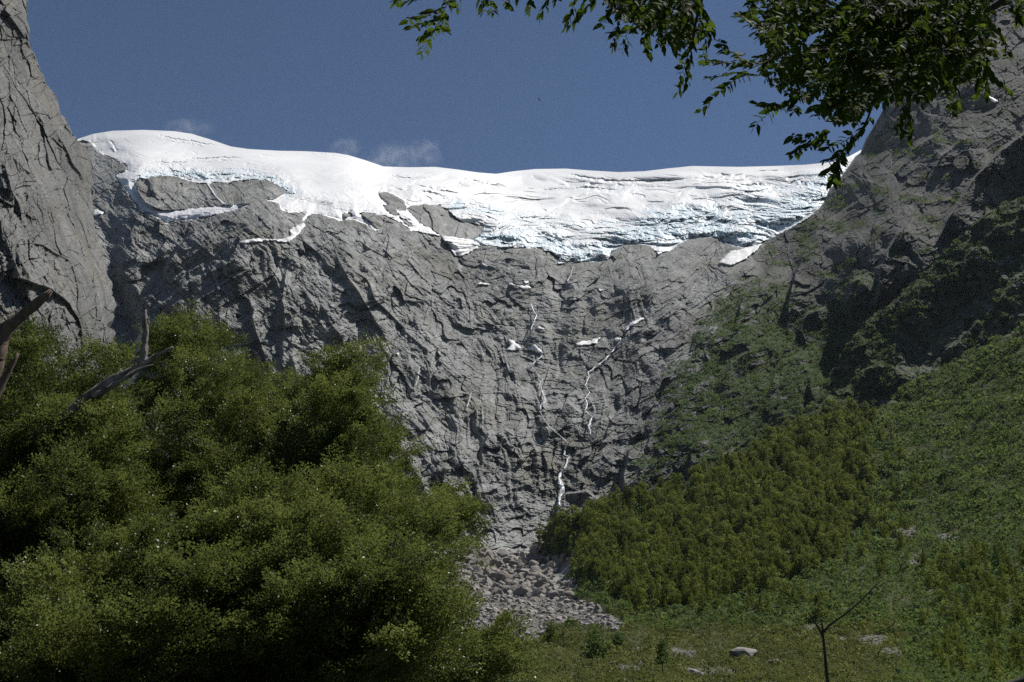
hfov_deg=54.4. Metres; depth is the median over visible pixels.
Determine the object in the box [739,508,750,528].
forest tree
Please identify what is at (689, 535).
forest tree
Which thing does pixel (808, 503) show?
forest tree
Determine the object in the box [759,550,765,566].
forest tree
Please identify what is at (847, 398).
forest tree
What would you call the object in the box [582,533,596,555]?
forest tree
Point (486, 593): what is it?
boulder
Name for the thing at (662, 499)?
forest tree
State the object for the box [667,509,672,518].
forest tree
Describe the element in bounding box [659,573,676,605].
forest tree
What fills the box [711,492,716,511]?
forest tree
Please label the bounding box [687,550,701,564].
forest tree
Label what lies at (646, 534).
forest tree
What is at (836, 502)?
forest tree
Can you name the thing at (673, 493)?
forest tree
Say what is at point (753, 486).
forest tree
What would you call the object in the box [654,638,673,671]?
tree
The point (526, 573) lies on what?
boulder
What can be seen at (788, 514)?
forest tree
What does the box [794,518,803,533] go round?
forest tree
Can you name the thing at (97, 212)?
snow patch
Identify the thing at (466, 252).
snow patch
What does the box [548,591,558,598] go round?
boulder
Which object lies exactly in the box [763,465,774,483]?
forest tree
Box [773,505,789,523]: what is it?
forest tree
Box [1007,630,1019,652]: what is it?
forest tree
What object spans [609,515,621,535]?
forest tree
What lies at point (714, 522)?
forest tree
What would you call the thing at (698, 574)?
forest tree
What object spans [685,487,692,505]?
forest tree
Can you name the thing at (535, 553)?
boulder
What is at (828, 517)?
forest tree
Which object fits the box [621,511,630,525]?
forest tree
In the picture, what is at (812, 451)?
forest tree
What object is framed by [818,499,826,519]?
forest tree
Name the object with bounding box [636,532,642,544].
forest tree
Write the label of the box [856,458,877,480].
forest tree
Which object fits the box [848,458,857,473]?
forest tree
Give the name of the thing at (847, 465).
forest tree
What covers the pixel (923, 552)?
forest tree
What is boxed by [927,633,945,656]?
forest tree
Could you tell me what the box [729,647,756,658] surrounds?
boulder
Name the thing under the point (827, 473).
forest tree
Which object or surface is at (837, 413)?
forest tree
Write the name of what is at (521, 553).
boulder
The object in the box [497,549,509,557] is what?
boulder
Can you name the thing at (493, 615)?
boulder
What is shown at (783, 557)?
forest tree
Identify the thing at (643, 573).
forest tree
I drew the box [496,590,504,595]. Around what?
boulder
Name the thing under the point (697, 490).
forest tree
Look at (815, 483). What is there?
forest
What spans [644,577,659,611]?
forest tree
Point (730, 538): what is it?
forest tree
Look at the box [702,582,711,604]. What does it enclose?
forest tree
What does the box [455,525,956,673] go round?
rubble
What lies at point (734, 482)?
forest tree
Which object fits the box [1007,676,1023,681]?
boulder
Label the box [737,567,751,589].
forest tree
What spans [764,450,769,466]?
forest tree
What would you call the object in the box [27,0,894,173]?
sky
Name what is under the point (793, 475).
forest tree
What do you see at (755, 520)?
forest tree
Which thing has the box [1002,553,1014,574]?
forest tree
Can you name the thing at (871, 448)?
forest tree
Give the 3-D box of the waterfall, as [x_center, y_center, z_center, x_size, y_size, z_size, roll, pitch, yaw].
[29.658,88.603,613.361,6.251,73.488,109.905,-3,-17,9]
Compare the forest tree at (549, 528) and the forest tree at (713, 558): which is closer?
the forest tree at (713, 558)
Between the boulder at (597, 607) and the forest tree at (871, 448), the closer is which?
the boulder at (597, 607)
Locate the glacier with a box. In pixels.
[77,130,860,263]
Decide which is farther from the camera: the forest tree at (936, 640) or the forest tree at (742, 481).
the forest tree at (742, 481)
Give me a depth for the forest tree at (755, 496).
363.16 m
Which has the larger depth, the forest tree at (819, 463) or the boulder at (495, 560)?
the boulder at (495, 560)
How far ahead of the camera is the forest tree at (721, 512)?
349.77 m
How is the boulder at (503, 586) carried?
on the hillside
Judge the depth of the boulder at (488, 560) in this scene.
451.27 m
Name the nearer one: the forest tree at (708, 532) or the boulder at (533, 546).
the forest tree at (708, 532)
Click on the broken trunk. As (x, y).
(10, 325)
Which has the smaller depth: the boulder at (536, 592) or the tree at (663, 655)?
the tree at (663, 655)
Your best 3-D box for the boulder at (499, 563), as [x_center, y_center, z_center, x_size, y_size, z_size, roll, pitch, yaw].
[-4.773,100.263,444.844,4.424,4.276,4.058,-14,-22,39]
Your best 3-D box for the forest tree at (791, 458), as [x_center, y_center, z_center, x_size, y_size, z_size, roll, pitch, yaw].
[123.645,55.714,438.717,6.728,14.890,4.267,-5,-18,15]
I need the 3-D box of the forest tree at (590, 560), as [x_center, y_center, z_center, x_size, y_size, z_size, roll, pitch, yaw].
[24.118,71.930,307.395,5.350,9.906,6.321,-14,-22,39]
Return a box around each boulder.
[462,556,473,563]
[469,558,480,564]
[470,565,480,570]
[475,590,483,597]
[483,555,490,565]
[483,567,491,575]
[483,576,492,584]
[483,591,491,596]
[485,551,493,557]
[488,572,497,577]
[490,587,500,594]
[491,558,498,565]
[491,612,497,617]
[496,570,509,581]
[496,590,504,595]
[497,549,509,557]
[497,560,504,566]
[498,585,509,588]
[500,574,512,580]
[502,557,512,562]
[507,584,520,589]
[509,560,515,566]
[513,587,530,596]
[519,551,529,556]
[524,570,529,577]
[524,576,532,581]
[527,555,534,559]
[528,560,539,566]
[529,541,541,554]
[529,572,539,575]
[530,565,541,571]
[531,588,541,595]
[533,548,539,556]
[533,581,544,587]
[544,561,555,568]
[544,581,553,587]
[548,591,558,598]
[559,581,567,586]
[561,553,568,561]
[562,591,575,597]
[593,604,601,611]
[685,667,703,676]
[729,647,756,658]
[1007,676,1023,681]
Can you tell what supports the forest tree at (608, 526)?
on the hillside
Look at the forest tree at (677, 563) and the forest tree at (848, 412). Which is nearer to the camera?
the forest tree at (677, 563)
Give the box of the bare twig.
[808,581,880,681]
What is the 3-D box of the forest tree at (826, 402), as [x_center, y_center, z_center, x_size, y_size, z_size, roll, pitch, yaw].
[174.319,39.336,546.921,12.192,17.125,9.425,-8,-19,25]
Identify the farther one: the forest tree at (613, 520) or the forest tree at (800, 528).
the forest tree at (613, 520)
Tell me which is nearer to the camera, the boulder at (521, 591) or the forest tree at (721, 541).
the forest tree at (721, 541)
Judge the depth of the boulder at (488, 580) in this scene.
373.71 m
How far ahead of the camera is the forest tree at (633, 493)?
425.74 m
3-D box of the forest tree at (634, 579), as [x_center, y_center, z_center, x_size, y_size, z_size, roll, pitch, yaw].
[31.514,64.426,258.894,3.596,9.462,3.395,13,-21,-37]
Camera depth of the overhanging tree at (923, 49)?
3.77 m
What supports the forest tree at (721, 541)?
on the hillside
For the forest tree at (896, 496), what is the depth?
348.44 m
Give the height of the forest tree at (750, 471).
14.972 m
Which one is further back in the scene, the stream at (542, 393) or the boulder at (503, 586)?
the stream at (542, 393)
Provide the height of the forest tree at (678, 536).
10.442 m
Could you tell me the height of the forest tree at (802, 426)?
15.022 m
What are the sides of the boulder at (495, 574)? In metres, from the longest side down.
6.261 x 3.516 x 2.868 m
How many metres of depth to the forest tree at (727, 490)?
384.65 m
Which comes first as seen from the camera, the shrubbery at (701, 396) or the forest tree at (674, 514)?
the forest tree at (674, 514)
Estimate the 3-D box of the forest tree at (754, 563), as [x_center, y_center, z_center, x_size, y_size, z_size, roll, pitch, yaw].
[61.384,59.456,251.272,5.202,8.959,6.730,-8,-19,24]
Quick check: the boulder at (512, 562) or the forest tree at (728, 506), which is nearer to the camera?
the forest tree at (728, 506)
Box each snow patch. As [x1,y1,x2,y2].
[93,209,103,215]
[239,223,304,243]
[441,238,477,256]
[506,340,520,350]
[517,285,531,289]
[527,344,541,352]
[575,337,599,345]
[624,318,643,331]
[719,244,761,265]
[989,96,997,102]
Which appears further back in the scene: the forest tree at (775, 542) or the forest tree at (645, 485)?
the forest tree at (645, 485)
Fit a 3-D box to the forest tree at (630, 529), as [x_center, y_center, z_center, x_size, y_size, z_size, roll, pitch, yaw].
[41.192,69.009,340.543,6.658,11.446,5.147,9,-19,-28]
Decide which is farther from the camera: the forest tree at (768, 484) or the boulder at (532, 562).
the boulder at (532, 562)
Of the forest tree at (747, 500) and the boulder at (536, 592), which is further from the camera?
the forest tree at (747, 500)
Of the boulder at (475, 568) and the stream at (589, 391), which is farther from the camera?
the stream at (589, 391)
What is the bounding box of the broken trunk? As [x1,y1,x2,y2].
[0,289,52,396]
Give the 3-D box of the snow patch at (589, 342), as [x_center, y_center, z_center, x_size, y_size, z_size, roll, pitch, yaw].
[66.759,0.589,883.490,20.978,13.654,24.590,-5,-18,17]
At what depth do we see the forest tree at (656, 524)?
345.23 m
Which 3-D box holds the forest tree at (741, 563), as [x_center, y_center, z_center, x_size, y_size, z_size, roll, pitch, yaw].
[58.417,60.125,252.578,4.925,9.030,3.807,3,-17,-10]
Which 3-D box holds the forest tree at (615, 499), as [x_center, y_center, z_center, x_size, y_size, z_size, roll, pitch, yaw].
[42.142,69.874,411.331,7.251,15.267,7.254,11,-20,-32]
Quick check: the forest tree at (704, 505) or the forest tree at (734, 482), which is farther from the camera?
the forest tree at (734, 482)
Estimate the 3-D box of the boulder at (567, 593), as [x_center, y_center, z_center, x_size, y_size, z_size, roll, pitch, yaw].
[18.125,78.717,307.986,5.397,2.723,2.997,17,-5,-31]
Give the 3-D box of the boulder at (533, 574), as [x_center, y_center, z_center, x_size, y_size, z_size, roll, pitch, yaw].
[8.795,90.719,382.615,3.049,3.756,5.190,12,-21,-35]
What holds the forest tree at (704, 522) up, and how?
on the hillside
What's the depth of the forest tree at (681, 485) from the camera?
437.92 m
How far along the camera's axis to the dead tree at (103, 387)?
11.32 m
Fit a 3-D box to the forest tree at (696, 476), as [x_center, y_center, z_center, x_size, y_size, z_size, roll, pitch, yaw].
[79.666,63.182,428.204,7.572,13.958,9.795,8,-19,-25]
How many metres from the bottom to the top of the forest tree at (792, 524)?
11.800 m
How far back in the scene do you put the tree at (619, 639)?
150.84 m
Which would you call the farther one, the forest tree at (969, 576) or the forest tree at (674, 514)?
the forest tree at (674, 514)
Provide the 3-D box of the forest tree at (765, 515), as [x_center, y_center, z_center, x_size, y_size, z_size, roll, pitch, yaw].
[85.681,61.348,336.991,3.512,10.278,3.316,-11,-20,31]
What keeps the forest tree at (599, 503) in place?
on the hillside
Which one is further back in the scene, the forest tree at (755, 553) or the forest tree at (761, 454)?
the forest tree at (761, 454)
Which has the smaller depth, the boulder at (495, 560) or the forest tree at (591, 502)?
the forest tree at (591, 502)
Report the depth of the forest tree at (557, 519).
435.14 m
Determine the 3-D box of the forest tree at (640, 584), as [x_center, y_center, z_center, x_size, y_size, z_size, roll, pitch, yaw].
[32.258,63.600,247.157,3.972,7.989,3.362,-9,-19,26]
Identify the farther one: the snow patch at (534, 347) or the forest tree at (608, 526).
the snow patch at (534, 347)
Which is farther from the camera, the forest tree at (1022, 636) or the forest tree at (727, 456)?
the forest tree at (727, 456)
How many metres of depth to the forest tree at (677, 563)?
285.43 m
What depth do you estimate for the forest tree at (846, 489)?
361.40 m
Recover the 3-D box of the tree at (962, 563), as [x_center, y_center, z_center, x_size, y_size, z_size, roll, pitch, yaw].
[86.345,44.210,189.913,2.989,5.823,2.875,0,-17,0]
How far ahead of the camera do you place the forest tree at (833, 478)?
396.55 m
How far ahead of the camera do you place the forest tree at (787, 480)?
389.84 m
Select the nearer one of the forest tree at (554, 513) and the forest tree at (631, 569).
the forest tree at (631, 569)
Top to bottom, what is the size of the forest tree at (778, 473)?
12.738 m
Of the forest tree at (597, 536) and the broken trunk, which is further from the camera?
the forest tree at (597, 536)
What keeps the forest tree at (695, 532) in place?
on the hillside
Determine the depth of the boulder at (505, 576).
378.09 m
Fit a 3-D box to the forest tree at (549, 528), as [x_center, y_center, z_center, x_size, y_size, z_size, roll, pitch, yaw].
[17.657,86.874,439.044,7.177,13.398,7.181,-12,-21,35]
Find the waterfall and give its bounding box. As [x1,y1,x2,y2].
[557,443,569,511]
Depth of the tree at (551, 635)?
173.76 m
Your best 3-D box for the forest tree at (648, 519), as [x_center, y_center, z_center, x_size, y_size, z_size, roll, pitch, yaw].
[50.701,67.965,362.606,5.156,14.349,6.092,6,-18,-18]
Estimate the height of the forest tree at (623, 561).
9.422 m
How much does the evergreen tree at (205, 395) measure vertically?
8.306 m
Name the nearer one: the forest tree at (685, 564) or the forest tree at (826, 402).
the forest tree at (685, 564)
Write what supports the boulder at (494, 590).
on the hillside
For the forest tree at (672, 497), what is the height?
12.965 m
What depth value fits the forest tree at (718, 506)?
371.15 m
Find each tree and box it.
[0,310,187,681]
[0,453,549,681]
[21,309,173,448]
[49,296,334,679]
[217,326,501,681]
[389,0,1023,190]
[539,621,558,644]
[543,523,554,544]
[550,505,562,522]
[550,516,561,538]
[580,629,614,662]
[581,558,595,583]
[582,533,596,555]
[586,499,595,516]
[588,539,599,556]
[589,499,608,518]
[593,532,600,540]
[602,559,613,579]
[605,518,613,536]
[606,533,618,557]
[607,492,622,512]
[608,631,629,648]
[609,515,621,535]
[618,484,637,506]
[619,555,634,571]
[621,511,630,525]
[622,566,638,589]
[623,526,635,549]
[627,487,637,508]
[627,571,638,591]
[628,498,634,514]
[628,531,637,547]
[635,581,647,603]
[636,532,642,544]
[636,563,649,579]
[638,523,652,533]
[639,481,649,497]
[640,528,653,550]
[642,496,655,517]
[644,557,664,582]
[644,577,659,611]
[645,508,657,523]
[648,521,665,539]
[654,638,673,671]
[656,494,667,506]
[656,509,670,521]
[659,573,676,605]
[664,494,678,506]
[665,504,676,517]
[665,518,675,535]
[666,491,683,505]
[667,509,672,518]
[669,560,680,577]
[669,570,683,587]
[670,473,685,494]
[671,511,679,529]
[672,504,685,529]
[675,533,682,547]
[677,559,695,584]
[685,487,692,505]
[685,529,692,540]
[687,472,705,493]
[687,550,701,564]
[689,570,702,588]
[693,486,699,500]
[693,529,700,547]
[697,520,704,542]
[698,496,710,512]
[698,529,713,547]
[699,543,703,560]
[699,561,714,584]
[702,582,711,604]
[703,518,711,528]
[706,481,717,499]
[707,517,718,536]
[709,545,721,560]
[710,555,723,568]
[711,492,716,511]
[714,496,721,510]
[714,521,733,538]
[715,509,726,526]
[716,538,728,554]
[717,569,731,597]
[718,478,724,494]
[720,483,732,508]
[720,534,739,549]
[724,444,730,463]
[725,504,734,523]
[730,477,740,493]
[735,560,744,576]
[736,512,750,533]
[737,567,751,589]
[739,474,750,494]
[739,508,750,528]
[743,497,755,511]
[745,462,757,485]
[746,480,757,497]
[746,508,765,525]
[747,558,761,579]
[751,529,765,541]
[752,458,759,477]
[752,494,761,511]
[752,516,759,529]
[753,548,763,567]
[757,445,772,461]
[758,527,766,549]
[759,540,767,549]
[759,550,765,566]
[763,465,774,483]
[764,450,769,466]
[764,479,775,497]
[764,507,768,522]
[770,548,784,574]
[771,539,779,549]
[772,470,785,480]
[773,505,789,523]
[777,548,788,575]
[780,475,794,494]
[781,499,805,522]
[782,437,795,451]
[784,522,798,548]
[785,451,793,473]
[785,508,790,520]
[788,463,798,482]
[789,549,800,577]
[790,541,804,566]
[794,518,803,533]
[796,525,810,543]
[797,422,806,436]
[800,416,814,432]
[800,427,808,447]
[800,526,809,545]
[805,494,814,516]
[809,447,817,459]
[809,591,830,616]
[810,420,827,437]
[812,435,820,457]
[812,457,822,469]
[813,515,824,540]
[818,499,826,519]
[819,398,836,413]
[822,515,834,526]
[823,503,837,521]
[824,433,837,452]
[824,471,834,486]
[825,523,831,540]
[826,410,842,431]
[831,469,837,488]
[833,494,841,512]
[839,485,854,505]
[842,395,857,412]
[844,407,851,421]
[844,459,854,476]
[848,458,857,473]
[851,423,868,440]
[854,449,862,467]
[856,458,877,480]
[856,480,862,498]
[858,431,874,453]
[858,456,874,481]
[859,497,876,521]
[876,503,896,528]
[888,471,897,491]
[891,478,902,500]
[920,547,926,565]
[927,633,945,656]
[937,559,953,580]
[942,630,952,653]
[956,557,971,578]
[965,565,976,587]
[971,580,979,600]
[990,540,1003,558]
[990,543,1003,571]
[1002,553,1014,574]
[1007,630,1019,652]
[1009,634,1023,657]
[1010,603,1023,625]
[1018,633,1023,652]
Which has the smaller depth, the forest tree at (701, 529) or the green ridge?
the forest tree at (701, 529)
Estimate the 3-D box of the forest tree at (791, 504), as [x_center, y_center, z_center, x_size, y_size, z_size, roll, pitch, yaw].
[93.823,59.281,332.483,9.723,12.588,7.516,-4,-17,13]
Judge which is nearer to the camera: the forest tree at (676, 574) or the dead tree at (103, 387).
the dead tree at (103, 387)
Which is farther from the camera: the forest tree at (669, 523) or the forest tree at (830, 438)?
the forest tree at (830, 438)
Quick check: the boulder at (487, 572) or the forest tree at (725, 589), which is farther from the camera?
the boulder at (487, 572)
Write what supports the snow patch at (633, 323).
on the mountain
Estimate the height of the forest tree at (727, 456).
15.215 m
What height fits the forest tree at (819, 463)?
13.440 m
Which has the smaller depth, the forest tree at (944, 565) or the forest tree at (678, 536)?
the forest tree at (944, 565)
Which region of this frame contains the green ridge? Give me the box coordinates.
[802,198,1023,418]
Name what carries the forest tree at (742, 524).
on the hillside
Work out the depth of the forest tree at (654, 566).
283.92 m
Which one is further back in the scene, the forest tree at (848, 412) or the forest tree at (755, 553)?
the forest tree at (848, 412)
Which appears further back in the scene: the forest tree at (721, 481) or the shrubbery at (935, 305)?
the shrubbery at (935, 305)
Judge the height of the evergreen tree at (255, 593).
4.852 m
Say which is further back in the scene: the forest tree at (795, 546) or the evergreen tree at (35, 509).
the forest tree at (795, 546)
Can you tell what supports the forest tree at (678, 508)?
on the hillside
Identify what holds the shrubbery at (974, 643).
on the hillside
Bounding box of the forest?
[534,398,1023,679]
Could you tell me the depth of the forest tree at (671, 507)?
374.94 m
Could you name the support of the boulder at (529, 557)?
on the hillside
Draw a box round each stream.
[530,303,536,330]
[538,375,545,410]
[584,340,620,435]
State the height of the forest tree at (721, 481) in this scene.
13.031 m
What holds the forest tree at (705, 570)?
on the hillside
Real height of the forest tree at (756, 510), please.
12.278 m
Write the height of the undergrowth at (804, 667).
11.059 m
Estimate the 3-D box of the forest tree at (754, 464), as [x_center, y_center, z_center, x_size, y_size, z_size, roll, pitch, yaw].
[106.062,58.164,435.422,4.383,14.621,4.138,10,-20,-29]
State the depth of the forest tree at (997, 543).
196.81 m
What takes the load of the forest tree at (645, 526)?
on the hillside
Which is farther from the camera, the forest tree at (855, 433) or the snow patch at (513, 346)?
the snow patch at (513, 346)
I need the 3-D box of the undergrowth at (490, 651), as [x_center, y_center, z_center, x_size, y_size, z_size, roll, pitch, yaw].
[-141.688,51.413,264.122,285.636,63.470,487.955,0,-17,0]
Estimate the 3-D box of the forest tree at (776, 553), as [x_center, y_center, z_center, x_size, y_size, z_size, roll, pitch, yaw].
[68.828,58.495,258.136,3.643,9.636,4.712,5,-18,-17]
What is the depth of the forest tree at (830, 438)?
460.82 m
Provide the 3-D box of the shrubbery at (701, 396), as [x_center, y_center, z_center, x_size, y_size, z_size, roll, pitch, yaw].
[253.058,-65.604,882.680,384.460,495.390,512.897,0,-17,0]
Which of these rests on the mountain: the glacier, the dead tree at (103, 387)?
the glacier
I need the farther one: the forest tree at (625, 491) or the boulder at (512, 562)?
the boulder at (512, 562)
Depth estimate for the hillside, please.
292.26 m
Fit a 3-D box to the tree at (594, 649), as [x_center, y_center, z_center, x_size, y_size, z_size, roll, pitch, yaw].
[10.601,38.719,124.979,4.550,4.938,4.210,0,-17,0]
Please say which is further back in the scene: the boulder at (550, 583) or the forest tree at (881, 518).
the boulder at (550, 583)
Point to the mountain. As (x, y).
(439, 314)
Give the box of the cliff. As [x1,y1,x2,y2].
[0,0,116,487]
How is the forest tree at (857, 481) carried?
on the hillside
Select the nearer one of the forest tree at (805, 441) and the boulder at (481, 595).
the boulder at (481, 595)
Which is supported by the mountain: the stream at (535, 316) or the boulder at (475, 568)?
the stream at (535, 316)
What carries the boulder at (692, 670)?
on the hillside
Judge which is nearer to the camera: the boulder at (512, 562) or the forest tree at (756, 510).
the forest tree at (756, 510)
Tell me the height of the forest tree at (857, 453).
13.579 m
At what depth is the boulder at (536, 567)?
402.48 m
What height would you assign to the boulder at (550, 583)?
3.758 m
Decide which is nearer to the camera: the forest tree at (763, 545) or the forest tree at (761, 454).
the forest tree at (763, 545)
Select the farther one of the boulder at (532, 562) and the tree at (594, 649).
the boulder at (532, 562)
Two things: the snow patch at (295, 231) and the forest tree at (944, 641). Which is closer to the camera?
the forest tree at (944, 641)
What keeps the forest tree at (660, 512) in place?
on the hillside
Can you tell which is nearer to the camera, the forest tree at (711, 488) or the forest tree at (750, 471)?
the forest tree at (711, 488)
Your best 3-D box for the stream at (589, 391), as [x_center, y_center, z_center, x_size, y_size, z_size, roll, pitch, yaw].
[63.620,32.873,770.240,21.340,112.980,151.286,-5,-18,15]
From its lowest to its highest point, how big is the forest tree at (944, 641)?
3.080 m
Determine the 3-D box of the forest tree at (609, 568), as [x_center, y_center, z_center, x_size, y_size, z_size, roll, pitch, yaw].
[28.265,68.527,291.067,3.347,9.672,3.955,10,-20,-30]
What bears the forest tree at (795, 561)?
on the hillside
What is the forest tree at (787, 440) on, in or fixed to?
on the hillside
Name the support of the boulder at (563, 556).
on the hillside
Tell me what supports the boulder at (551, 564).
on the hillside
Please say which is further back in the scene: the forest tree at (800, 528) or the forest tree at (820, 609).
the forest tree at (800, 528)
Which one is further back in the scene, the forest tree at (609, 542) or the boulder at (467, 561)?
the boulder at (467, 561)
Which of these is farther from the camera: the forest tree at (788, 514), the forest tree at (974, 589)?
the forest tree at (788, 514)
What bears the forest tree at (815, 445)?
on the hillside
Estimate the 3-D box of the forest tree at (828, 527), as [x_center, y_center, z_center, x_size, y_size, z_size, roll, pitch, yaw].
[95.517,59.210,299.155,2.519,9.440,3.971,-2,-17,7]
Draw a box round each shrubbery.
[537,321,1023,681]
[620,130,1019,495]
[791,196,1023,424]
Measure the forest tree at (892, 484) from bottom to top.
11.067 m
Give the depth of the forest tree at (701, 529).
333.73 m
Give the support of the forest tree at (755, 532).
on the hillside
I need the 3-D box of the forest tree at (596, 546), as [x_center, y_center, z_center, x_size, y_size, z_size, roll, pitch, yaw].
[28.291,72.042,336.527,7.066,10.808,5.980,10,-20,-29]
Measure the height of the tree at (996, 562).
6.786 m
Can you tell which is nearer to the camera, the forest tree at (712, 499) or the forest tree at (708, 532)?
the forest tree at (708, 532)
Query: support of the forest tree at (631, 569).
on the hillside
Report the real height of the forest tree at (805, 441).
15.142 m
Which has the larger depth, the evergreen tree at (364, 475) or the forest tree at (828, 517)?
the forest tree at (828, 517)
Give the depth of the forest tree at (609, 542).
331.59 m
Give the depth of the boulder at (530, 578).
371.24 m
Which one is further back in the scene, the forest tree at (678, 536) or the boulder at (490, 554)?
the boulder at (490, 554)
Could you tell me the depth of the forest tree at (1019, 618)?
114.67 m
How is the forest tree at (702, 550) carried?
on the hillside
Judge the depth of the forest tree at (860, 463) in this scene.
393.94 m
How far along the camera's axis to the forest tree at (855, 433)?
470.67 m
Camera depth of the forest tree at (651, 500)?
398.43 m
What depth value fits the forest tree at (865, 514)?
335.39 m
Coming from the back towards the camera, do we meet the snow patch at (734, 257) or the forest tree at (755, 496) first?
the snow patch at (734, 257)
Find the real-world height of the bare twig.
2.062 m
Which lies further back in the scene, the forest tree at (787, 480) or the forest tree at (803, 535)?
the forest tree at (787, 480)
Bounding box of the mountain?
[79,0,1023,555]
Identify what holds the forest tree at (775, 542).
on the hillside
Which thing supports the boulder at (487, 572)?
on the hillside
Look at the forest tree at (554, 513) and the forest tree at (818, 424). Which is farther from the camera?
the forest tree at (818, 424)
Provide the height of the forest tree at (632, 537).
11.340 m
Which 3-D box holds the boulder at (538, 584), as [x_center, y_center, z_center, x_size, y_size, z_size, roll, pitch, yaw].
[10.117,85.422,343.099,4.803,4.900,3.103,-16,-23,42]
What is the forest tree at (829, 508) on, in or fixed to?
on the hillside
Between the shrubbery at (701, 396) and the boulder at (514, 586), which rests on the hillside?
the boulder at (514, 586)
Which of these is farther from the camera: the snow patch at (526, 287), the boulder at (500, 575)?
the snow patch at (526, 287)
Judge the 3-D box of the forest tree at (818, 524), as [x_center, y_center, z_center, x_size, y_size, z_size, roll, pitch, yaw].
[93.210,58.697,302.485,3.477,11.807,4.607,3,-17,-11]
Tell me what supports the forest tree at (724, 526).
on the hillside
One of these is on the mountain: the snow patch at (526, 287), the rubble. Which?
the snow patch at (526, 287)
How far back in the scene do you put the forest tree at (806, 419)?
511.61 m
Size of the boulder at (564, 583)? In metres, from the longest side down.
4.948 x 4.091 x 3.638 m
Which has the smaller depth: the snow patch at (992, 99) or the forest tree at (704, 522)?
the forest tree at (704, 522)
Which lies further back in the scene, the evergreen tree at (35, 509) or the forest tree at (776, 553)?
the forest tree at (776, 553)
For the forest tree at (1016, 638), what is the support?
on the hillside
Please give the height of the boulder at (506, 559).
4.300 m
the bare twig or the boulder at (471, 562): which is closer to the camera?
the bare twig
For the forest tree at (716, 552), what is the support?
on the hillside
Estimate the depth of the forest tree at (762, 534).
295.32 m
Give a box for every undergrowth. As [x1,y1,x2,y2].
[454,530,513,681]
[491,606,948,681]
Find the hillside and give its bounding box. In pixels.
[459,330,1023,681]
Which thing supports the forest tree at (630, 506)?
on the hillside

